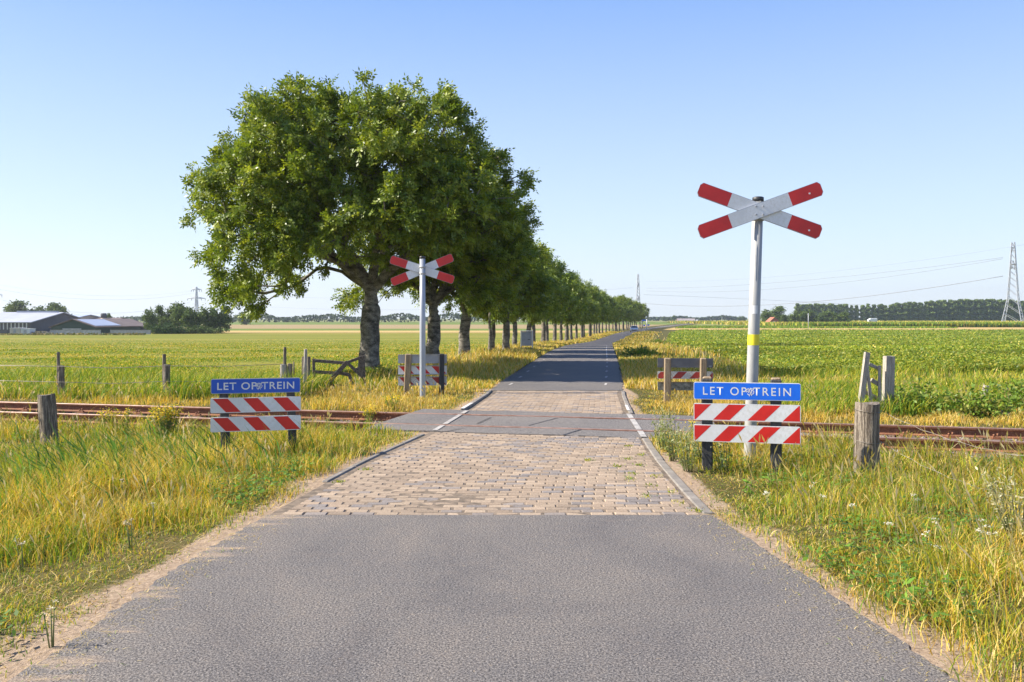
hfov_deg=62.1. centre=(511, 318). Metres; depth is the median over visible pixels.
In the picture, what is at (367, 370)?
bramble bush
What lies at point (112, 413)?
sleeper
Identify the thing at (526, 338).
utility cabinet
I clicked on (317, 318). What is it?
woodland
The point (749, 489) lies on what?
broadleaf weed
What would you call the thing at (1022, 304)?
poplar tree
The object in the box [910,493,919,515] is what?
yarrow plant
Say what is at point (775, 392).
warning barrier
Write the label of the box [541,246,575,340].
ash tree
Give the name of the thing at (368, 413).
ragwort plant
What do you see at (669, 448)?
mugwort plant
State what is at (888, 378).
gate post
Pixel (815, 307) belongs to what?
poplar tree
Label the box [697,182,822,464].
crossing cross
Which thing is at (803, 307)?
poplar tree
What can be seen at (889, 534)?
yarrow plant
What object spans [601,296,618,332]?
ash tree
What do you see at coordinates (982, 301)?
poplar tree
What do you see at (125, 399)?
grass
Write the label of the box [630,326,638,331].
parked car
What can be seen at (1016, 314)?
poplar tree
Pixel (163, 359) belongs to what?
wooden post
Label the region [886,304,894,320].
poplar tree
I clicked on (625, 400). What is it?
kerb
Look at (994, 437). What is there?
sleeper
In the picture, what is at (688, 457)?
mugwort plant
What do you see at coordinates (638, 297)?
pylon
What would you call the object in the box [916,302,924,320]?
poplar tree
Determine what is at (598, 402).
brick paving
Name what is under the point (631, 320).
ash tree
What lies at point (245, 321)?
broadleaf tree
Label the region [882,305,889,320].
poplar tree
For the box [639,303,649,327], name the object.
ash tree
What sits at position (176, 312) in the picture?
broadleaf tree
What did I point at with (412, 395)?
seed stalks
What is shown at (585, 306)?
ash tree
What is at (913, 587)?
broadleaf weed
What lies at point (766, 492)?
yarrow plant
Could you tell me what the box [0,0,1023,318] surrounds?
sky
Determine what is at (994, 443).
rail
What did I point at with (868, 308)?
poplar tree
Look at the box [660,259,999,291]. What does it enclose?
power cable
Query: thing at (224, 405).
warning barrier
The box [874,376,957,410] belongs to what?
bramble bush
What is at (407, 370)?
warning barrier
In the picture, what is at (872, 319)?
van
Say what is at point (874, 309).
poplar tree
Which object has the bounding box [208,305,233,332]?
broadleaf tree
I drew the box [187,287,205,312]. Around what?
pylon
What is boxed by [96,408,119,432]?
ragwort plant
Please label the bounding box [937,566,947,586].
broadleaf weed
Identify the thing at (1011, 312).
poplar tree
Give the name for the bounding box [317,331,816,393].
grass
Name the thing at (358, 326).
hay field
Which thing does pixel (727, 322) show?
maize
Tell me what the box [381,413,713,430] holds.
crossing asphalt
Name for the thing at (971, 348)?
crop plants
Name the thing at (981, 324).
maize
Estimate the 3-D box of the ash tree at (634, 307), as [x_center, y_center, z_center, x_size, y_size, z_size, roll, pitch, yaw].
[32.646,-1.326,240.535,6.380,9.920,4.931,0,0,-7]
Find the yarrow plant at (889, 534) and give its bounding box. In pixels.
[884,522,892,548]
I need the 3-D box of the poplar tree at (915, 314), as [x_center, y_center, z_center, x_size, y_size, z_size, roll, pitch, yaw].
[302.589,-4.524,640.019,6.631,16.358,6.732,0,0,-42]
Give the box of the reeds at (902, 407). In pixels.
[768,385,939,416]
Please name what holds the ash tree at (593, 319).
on the ground at (70, 630)
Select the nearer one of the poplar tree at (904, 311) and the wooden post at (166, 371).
the wooden post at (166, 371)
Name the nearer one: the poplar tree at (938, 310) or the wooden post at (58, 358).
the wooden post at (58, 358)
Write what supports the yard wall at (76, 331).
on the pasture
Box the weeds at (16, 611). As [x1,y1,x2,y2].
[0,430,380,635]
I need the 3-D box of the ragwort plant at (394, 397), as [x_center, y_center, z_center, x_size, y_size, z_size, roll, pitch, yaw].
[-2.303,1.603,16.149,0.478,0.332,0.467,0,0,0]
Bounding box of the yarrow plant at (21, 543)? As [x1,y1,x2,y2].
[14,537,24,572]
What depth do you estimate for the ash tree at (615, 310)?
187.37 m
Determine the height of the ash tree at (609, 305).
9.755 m
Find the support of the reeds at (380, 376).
on the ground at (70, 630)
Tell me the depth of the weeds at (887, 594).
6.05 m
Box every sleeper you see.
[6,408,100,424]
[17,407,37,411]
[38,409,132,426]
[76,410,155,428]
[128,411,216,429]
[314,415,338,420]
[316,416,364,431]
[848,434,891,452]
[890,431,944,460]
[933,432,999,463]
[978,433,1022,456]
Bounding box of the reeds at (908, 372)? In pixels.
[654,358,1023,382]
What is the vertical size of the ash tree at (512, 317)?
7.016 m
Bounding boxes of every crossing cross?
[390,254,454,397]
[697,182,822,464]
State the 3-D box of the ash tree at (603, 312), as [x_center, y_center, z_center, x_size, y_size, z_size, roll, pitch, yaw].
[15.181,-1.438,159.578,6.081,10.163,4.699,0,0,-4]
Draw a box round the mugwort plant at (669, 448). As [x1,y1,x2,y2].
[657,406,679,460]
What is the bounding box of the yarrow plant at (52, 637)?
[36,599,58,647]
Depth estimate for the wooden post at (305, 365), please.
19.07 m
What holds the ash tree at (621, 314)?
on the ground at (70, 630)
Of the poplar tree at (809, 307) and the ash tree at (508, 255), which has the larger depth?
the poplar tree at (809, 307)
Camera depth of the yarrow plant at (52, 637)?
4.29 m
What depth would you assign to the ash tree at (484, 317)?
44.86 m
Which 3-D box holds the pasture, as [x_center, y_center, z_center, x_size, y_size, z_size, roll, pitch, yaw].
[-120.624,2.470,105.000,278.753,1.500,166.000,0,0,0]
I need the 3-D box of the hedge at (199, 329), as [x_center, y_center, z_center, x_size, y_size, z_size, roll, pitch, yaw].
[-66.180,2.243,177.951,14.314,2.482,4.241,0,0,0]
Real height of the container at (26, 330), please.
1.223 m
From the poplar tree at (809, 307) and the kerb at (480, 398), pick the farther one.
the poplar tree at (809, 307)
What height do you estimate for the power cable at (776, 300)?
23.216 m
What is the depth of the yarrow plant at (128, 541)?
6.15 m
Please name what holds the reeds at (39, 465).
on the ground at (70, 630)
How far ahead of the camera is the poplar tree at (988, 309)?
637.95 m
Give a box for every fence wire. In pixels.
[0,364,275,367]
[0,380,210,383]
[855,409,1023,455]
[856,440,1018,496]
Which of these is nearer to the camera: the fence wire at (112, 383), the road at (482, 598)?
the road at (482, 598)
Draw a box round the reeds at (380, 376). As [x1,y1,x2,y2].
[325,374,411,385]
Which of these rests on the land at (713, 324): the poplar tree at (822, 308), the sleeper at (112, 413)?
the poplar tree at (822, 308)
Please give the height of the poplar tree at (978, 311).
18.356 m
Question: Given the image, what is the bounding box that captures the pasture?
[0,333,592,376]
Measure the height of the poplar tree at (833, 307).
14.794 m
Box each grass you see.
[0,371,1023,404]
[0,392,1023,439]
[0,412,1023,517]
[0,467,1023,681]
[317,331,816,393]
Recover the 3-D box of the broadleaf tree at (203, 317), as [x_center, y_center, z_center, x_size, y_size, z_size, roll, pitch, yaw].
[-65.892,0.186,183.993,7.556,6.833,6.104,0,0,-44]
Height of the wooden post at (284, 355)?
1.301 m
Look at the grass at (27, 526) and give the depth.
5.98 m
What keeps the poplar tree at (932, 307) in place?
on the land at (713, 324)
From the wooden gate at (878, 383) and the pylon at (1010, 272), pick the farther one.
the pylon at (1010, 272)
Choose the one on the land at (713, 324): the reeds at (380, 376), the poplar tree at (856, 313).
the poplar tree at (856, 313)
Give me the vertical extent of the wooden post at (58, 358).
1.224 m
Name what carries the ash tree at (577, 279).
on the ground at (70, 630)
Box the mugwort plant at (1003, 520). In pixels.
[975,464,1023,541]
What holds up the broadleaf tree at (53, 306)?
on the ground at (70, 630)
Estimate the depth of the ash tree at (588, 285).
131.83 m
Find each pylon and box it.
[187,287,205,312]
[636,274,639,301]
[1002,242,1023,320]
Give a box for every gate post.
[359,353,364,376]
[858,352,869,401]
[882,356,894,410]
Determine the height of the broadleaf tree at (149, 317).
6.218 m
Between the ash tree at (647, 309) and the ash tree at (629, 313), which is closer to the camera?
the ash tree at (629, 313)
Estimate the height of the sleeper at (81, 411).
0.215 m
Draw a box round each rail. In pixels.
[0,401,1023,438]
[0,411,1023,452]
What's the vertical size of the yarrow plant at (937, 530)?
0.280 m
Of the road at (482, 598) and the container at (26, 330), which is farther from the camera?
the container at (26, 330)
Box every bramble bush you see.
[365,364,395,376]
[618,345,660,355]
[644,338,671,343]
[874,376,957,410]
[907,381,1023,419]
[973,370,1023,409]
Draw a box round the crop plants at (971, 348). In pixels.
[666,328,1023,372]
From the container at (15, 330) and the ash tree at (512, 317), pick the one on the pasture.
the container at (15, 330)
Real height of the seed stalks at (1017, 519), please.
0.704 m
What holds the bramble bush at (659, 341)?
on the ground at (70, 630)
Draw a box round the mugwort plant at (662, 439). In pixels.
[651,413,667,450]
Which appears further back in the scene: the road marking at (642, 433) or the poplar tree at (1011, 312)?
the poplar tree at (1011, 312)
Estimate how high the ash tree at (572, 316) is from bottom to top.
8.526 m
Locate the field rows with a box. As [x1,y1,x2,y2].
[676,325,956,327]
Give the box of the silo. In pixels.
[101,313,106,318]
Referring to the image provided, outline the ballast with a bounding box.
[5,413,1023,459]
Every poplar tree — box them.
[793,303,800,320]
[800,304,806,312]
[806,304,814,318]
[812,303,818,315]
[817,304,825,315]
[825,304,832,310]
[830,304,836,312]
[836,304,843,313]
[842,304,849,313]
[848,305,854,320]
[853,305,859,320]
[859,305,866,320]
[865,304,871,320]
[871,304,877,318]
[877,304,883,320]
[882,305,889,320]
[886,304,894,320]
[893,302,901,320]
[899,303,907,320]
[906,302,912,320]
[912,302,918,320]
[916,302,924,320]
[923,301,930,320]
[927,300,937,320]
[934,300,942,320]
[940,300,949,320]
[946,301,954,320]
[950,300,961,320]
[957,299,964,320]
[963,299,972,320]
[968,299,975,320]
[972,299,983,320]
[980,299,986,320]
[984,299,994,320]
[989,299,999,320]
[995,300,1004,320]
[1001,300,1009,320]
[1007,299,1015,320]
[1013,301,1021,320]
[1018,301,1023,320]
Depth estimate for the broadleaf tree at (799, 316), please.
398.65 m
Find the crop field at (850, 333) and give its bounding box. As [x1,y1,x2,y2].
[674,330,1022,339]
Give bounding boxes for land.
[139,319,888,321]
[689,324,745,325]
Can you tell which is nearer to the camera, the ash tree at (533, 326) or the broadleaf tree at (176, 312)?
the ash tree at (533, 326)
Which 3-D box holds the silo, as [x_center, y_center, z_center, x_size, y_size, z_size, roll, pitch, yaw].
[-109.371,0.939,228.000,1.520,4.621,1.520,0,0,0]
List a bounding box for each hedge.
[146,322,187,333]
[175,323,228,333]
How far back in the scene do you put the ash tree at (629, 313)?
227.05 m
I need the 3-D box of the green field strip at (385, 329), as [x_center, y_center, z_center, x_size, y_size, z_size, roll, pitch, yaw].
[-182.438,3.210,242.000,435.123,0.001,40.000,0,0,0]
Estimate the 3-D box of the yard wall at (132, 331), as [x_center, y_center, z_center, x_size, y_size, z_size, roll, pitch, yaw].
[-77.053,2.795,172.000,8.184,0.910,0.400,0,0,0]
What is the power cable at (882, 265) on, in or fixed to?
hanging from the pylon at (1010, 272)
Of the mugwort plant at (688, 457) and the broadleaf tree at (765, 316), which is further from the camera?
the broadleaf tree at (765, 316)
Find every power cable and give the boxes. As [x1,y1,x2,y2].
[644,276,1001,305]
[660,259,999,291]
[664,295,856,304]
[686,257,1002,287]
[711,245,1019,280]
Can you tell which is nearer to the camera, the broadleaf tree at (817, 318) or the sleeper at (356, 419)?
the sleeper at (356, 419)
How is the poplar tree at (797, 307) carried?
on the land at (713, 324)
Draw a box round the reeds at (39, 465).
[0,430,202,536]
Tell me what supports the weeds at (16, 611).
on the ground at (70, 630)
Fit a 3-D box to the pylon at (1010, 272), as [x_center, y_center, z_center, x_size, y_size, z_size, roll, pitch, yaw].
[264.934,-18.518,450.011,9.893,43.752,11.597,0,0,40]
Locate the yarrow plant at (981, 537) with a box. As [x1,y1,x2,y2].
[975,528,984,550]
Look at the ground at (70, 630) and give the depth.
5.92 m
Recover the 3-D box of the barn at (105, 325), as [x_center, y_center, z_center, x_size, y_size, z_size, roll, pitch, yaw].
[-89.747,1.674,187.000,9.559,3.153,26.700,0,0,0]
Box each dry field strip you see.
[217,331,604,332]
[664,327,1023,329]
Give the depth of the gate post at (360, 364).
23.08 m
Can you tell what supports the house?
on the land at (713, 324)
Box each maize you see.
[668,320,1023,325]
[789,321,1023,326]
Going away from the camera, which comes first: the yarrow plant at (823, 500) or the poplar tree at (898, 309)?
the yarrow plant at (823, 500)
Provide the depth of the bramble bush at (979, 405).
15.02 m
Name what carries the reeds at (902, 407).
on the ground at (70, 630)
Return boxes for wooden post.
[37,393,58,443]
[57,352,59,390]
[58,365,64,395]
[162,354,165,383]
[163,364,169,389]
[280,364,286,377]
[283,347,285,363]
[287,363,292,377]
[303,349,306,393]
[307,357,310,377]
[853,402,879,480]
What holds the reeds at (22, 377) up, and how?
on the ground at (70, 630)
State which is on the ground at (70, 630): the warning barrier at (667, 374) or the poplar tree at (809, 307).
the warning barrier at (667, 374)
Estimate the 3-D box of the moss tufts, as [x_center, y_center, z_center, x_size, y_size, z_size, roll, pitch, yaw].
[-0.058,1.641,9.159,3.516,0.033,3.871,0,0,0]
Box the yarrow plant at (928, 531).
[921,530,933,549]
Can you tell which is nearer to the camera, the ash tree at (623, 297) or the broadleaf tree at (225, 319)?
the broadleaf tree at (225, 319)
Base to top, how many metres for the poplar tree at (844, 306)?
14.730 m
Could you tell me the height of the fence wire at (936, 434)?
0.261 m
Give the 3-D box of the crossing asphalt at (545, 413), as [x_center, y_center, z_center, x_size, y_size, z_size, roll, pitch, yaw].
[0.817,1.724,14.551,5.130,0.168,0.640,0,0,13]
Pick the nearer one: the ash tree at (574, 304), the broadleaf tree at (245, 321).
the ash tree at (574, 304)
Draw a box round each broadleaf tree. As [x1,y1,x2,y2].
[2,299,46,311]
[43,302,71,314]
[139,306,158,329]
[154,305,172,326]
[159,301,186,328]
[178,306,199,328]
[193,303,221,332]
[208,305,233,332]
[233,310,252,324]
[736,316,745,320]
[760,311,774,321]
[761,306,785,319]
[779,314,788,321]
[788,309,812,321]
[805,310,826,321]
[816,310,840,321]
[835,312,850,321]
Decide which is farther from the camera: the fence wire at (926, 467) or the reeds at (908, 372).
the reeds at (908, 372)
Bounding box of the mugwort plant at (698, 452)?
[683,429,701,460]
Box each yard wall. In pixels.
[50,330,100,334]
[110,330,150,333]
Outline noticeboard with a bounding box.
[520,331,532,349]
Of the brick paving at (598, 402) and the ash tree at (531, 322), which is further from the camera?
the ash tree at (531, 322)
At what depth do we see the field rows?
278.12 m
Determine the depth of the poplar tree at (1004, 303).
638.25 m
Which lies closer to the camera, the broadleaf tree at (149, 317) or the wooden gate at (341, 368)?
the wooden gate at (341, 368)
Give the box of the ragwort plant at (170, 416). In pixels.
[140,403,183,438]
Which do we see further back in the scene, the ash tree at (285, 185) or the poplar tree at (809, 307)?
the poplar tree at (809, 307)
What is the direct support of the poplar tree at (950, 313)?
on the land at (713, 324)
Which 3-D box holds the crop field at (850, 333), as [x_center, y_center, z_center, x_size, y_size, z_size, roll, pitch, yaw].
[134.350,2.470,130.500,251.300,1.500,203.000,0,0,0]
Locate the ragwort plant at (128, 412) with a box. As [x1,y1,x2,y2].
[119,406,136,425]
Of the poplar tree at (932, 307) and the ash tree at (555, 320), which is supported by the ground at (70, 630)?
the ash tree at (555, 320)
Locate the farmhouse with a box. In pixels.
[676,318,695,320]
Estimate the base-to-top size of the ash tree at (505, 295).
7.471 m
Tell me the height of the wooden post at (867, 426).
1.111 m
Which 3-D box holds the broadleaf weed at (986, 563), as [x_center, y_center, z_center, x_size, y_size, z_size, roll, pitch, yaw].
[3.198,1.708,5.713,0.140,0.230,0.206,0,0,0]
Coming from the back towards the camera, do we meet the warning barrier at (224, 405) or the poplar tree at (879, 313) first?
the poplar tree at (879, 313)
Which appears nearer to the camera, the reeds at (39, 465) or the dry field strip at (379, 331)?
the reeds at (39, 465)
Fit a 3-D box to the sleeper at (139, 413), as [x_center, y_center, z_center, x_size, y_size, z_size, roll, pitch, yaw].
[-7.105,1.812,15.244,0.247,0.215,2.363,0,0,13]
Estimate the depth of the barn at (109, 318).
227.33 m
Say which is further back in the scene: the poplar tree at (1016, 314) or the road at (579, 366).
the poplar tree at (1016, 314)
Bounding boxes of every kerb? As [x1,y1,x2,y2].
[322,434,424,482]
[460,390,491,409]
[621,391,633,413]
[642,438,713,514]
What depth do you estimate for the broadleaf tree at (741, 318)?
898.51 m
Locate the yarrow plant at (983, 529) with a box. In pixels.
[978,519,993,551]
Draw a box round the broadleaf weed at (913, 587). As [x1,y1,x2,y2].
[901,577,933,606]
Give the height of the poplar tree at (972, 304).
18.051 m
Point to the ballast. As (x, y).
(757, 446)
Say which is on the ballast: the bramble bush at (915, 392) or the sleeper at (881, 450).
the sleeper at (881, 450)
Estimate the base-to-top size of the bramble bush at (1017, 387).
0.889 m
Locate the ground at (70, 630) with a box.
[0,322,1023,681]
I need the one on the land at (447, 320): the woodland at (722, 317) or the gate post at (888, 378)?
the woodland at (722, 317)
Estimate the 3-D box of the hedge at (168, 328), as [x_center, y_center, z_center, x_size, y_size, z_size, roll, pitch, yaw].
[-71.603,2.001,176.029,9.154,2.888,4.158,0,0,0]
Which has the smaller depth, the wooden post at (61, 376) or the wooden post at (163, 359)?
the wooden post at (61, 376)
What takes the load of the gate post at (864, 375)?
on the ground at (70, 630)
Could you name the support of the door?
in the barn at (105, 325)
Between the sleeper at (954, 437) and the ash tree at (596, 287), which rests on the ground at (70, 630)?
the ash tree at (596, 287)
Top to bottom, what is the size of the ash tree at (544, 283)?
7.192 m
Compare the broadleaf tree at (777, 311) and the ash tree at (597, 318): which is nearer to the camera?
the ash tree at (597, 318)
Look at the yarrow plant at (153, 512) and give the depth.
6.89 m
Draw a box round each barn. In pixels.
[0,311,83,333]
[49,319,143,333]
[74,315,100,318]
[92,318,125,318]
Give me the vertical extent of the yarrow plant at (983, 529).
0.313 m
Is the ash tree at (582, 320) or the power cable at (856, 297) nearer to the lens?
the ash tree at (582, 320)
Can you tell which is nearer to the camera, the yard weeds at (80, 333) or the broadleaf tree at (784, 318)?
the yard weeds at (80, 333)
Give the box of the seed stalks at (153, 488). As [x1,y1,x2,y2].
[0,411,331,604]
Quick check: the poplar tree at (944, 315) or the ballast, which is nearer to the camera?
the ballast
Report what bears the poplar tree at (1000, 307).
on the land at (713, 324)
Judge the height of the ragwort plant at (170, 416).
0.560 m
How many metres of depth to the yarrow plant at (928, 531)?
6.15 m
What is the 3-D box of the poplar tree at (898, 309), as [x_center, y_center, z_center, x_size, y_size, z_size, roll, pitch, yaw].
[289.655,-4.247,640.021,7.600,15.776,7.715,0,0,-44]
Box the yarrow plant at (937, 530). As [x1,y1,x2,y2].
[929,517,940,547]
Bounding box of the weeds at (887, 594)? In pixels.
[666,433,1022,635]
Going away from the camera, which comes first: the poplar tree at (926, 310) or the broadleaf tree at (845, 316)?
the broadleaf tree at (845, 316)
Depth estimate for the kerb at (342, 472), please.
9.91 m
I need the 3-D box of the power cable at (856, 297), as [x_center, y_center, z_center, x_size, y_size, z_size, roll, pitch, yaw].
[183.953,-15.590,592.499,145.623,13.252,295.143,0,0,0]
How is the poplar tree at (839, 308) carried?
on the land at (713, 324)
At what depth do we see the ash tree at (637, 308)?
254.22 m
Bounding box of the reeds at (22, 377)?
[0,362,339,400]
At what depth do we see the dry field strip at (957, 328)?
267.37 m
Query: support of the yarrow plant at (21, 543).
on the ground at (70, 630)
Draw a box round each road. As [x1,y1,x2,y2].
[7,515,957,681]
[491,323,695,389]
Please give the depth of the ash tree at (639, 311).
260.32 m
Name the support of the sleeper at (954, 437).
on the ballast
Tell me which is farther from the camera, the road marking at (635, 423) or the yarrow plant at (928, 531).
the road marking at (635, 423)
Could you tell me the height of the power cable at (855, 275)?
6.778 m
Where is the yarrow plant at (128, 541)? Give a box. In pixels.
[122,518,132,549]
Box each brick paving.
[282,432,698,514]
[473,391,623,413]
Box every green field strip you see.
[142,322,680,324]
[216,329,613,330]
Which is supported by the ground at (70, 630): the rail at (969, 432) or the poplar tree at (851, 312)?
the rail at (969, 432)
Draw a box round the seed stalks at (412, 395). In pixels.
[0,375,1023,411]
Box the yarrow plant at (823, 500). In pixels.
[818,494,826,508]
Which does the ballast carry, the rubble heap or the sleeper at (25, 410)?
the sleeper at (25, 410)
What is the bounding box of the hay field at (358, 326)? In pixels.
[183,325,658,328]
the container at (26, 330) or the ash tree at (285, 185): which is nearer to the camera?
the ash tree at (285, 185)
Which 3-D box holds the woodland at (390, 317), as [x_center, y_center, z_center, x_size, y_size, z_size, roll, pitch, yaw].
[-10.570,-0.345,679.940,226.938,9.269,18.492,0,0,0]
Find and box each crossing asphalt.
[361,424,688,438]
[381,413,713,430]
[413,409,693,418]
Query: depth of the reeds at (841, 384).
19.63 m
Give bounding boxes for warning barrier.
[210,378,300,460]
[398,354,446,394]
[657,358,712,403]
[694,376,800,478]
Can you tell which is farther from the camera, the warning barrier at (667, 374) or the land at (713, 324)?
the land at (713, 324)
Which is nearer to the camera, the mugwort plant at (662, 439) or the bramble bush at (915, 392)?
the mugwort plant at (662, 439)
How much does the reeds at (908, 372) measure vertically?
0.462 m
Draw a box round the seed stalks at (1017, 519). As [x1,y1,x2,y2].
[714,415,1023,643]
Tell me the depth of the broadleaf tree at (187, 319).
180.93 m
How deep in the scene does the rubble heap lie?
165.48 m
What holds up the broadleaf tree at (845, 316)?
on the land at (713, 324)
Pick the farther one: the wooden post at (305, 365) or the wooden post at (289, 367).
the wooden post at (289, 367)
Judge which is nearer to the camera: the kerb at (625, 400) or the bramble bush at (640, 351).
the kerb at (625, 400)
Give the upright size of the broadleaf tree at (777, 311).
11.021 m
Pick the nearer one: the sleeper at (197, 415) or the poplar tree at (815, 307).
the sleeper at (197, 415)
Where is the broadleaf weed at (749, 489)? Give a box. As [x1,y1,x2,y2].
[742,479,756,495]
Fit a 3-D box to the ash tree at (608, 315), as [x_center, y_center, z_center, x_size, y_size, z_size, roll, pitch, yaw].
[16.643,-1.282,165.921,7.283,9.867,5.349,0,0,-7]
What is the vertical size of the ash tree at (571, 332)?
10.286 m
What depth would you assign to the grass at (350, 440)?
9.19 m
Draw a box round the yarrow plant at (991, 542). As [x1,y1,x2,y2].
[986,532,997,560]
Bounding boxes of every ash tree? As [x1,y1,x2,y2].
[178,67,541,370]
[330,171,545,364]
[405,224,543,356]
[453,261,537,348]
[477,237,560,350]
[500,258,553,340]
[510,265,554,344]
[517,269,563,330]
[520,248,568,341]
[537,274,578,340]
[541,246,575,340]
[548,284,590,340]
[550,257,580,340]
[557,277,588,340]
[559,274,591,339]
[564,284,598,338]
[568,270,592,339]
[575,278,601,337]
[578,288,605,335]
[585,285,607,336]
[591,286,609,333]
[592,285,608,333]
[595,291,615,333]
[598,288,611,333]
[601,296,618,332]
[603,302,618,331]
[608,303,623,330]
[610,295,628,330]
[612,296,623,330]
[615,294,631,330]
[615,296,627,330]
[621,295,632,329]
[625,302,638,328]
[626,296,636,329]
[629,299,638,327]
[632,301,644,325]
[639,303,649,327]
[640,303,649,327]
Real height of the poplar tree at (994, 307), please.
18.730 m
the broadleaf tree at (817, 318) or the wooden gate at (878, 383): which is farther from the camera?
the broadleaf tree at (817, 318)
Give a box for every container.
[10,328,20,334]
[20,328,35,334]
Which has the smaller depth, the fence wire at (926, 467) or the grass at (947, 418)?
the fence wire at (926, 467)
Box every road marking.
[443,414,461,423]
[630,419,640,428]
[638,431,646,436]
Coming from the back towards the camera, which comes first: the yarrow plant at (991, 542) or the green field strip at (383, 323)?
the green field strip at (383, 323)
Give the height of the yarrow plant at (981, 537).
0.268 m
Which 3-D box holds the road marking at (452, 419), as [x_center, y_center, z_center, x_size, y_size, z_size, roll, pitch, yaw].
[-0.958,1.634,13.830,0.075,0.001,1.287,0,0,7]
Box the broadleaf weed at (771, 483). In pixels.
[767,473,778,486]
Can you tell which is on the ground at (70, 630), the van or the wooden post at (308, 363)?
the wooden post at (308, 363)
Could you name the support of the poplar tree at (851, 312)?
on the land at (713, 324)
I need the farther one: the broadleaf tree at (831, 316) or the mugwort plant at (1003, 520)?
the broadleaf tree at (831, 316)
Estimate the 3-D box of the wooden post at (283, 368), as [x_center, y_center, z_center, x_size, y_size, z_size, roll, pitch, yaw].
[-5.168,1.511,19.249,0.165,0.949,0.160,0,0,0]
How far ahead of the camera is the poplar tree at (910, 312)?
638.69 m
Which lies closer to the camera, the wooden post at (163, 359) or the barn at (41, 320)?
the wooden post at (163, 359)
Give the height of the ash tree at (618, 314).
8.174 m
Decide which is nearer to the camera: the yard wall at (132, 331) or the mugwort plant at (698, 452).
the mugwort plant at (698, 452)
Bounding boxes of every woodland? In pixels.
[113,316,145,322]
[231,313,359,321]
[357,313,638,321]
[645,315,746,320]
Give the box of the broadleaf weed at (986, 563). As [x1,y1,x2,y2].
[978,556,1000,576]
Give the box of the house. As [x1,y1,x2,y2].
[765,317,779,321]
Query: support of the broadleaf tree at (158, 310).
on the ground at (70, 630)
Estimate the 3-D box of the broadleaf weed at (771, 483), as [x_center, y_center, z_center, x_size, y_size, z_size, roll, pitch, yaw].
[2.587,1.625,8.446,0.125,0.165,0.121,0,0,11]
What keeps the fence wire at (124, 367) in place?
attached to the wooden post at (283, 368)
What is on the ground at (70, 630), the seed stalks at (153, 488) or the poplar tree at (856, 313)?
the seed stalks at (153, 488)
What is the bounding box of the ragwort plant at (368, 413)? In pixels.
[359,404,377,421]
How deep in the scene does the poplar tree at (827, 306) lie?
638.62 m
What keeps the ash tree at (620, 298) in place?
on the ground at (70, 630)
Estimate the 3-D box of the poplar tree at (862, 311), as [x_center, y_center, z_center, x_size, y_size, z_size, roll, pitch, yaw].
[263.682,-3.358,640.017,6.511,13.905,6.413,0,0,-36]
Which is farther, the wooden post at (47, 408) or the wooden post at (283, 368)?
the wooden post at (283, 368)
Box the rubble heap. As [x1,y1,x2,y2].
[30,331,53,334]
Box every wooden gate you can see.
[312,355,365,386]
[865,362,881,406]
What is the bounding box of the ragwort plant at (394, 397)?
[380,395,402,409]
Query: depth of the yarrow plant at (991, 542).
6.14 m
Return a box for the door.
[62,328,80,329]
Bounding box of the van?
[867,318,876,321]
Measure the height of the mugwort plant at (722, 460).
0.460 m
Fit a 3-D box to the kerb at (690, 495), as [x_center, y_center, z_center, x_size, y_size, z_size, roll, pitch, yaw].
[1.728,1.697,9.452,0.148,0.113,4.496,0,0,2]
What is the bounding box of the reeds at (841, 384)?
[695,374,1023,410]
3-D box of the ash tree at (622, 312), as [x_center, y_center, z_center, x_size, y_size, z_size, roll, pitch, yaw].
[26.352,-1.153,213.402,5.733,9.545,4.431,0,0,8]
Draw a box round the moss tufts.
[332,443,710,512]
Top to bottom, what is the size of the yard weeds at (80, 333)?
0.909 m
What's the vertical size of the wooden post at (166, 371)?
1.031 m
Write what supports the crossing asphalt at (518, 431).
on the ground at (70, 630)
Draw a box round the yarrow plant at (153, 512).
[148,502,156,525]
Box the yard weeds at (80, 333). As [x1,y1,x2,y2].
[0,332,145,334]
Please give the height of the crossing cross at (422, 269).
3.497 m
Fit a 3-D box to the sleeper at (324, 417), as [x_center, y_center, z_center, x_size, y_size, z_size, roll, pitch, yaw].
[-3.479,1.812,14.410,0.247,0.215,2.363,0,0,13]
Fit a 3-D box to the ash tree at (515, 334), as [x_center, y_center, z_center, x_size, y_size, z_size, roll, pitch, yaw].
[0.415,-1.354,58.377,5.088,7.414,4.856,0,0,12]
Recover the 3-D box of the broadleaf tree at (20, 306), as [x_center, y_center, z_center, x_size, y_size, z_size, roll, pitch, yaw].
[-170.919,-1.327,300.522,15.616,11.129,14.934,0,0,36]
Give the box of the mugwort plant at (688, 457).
[666,429,699,471]
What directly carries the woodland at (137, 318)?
on the ground at (70, 630)
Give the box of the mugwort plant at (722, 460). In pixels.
[713,442,734,470]
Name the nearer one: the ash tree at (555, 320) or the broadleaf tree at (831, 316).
the ash tree at (555, 320)
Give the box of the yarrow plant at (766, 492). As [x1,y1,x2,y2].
[763,491,770,509]
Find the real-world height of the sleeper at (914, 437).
0.215 m

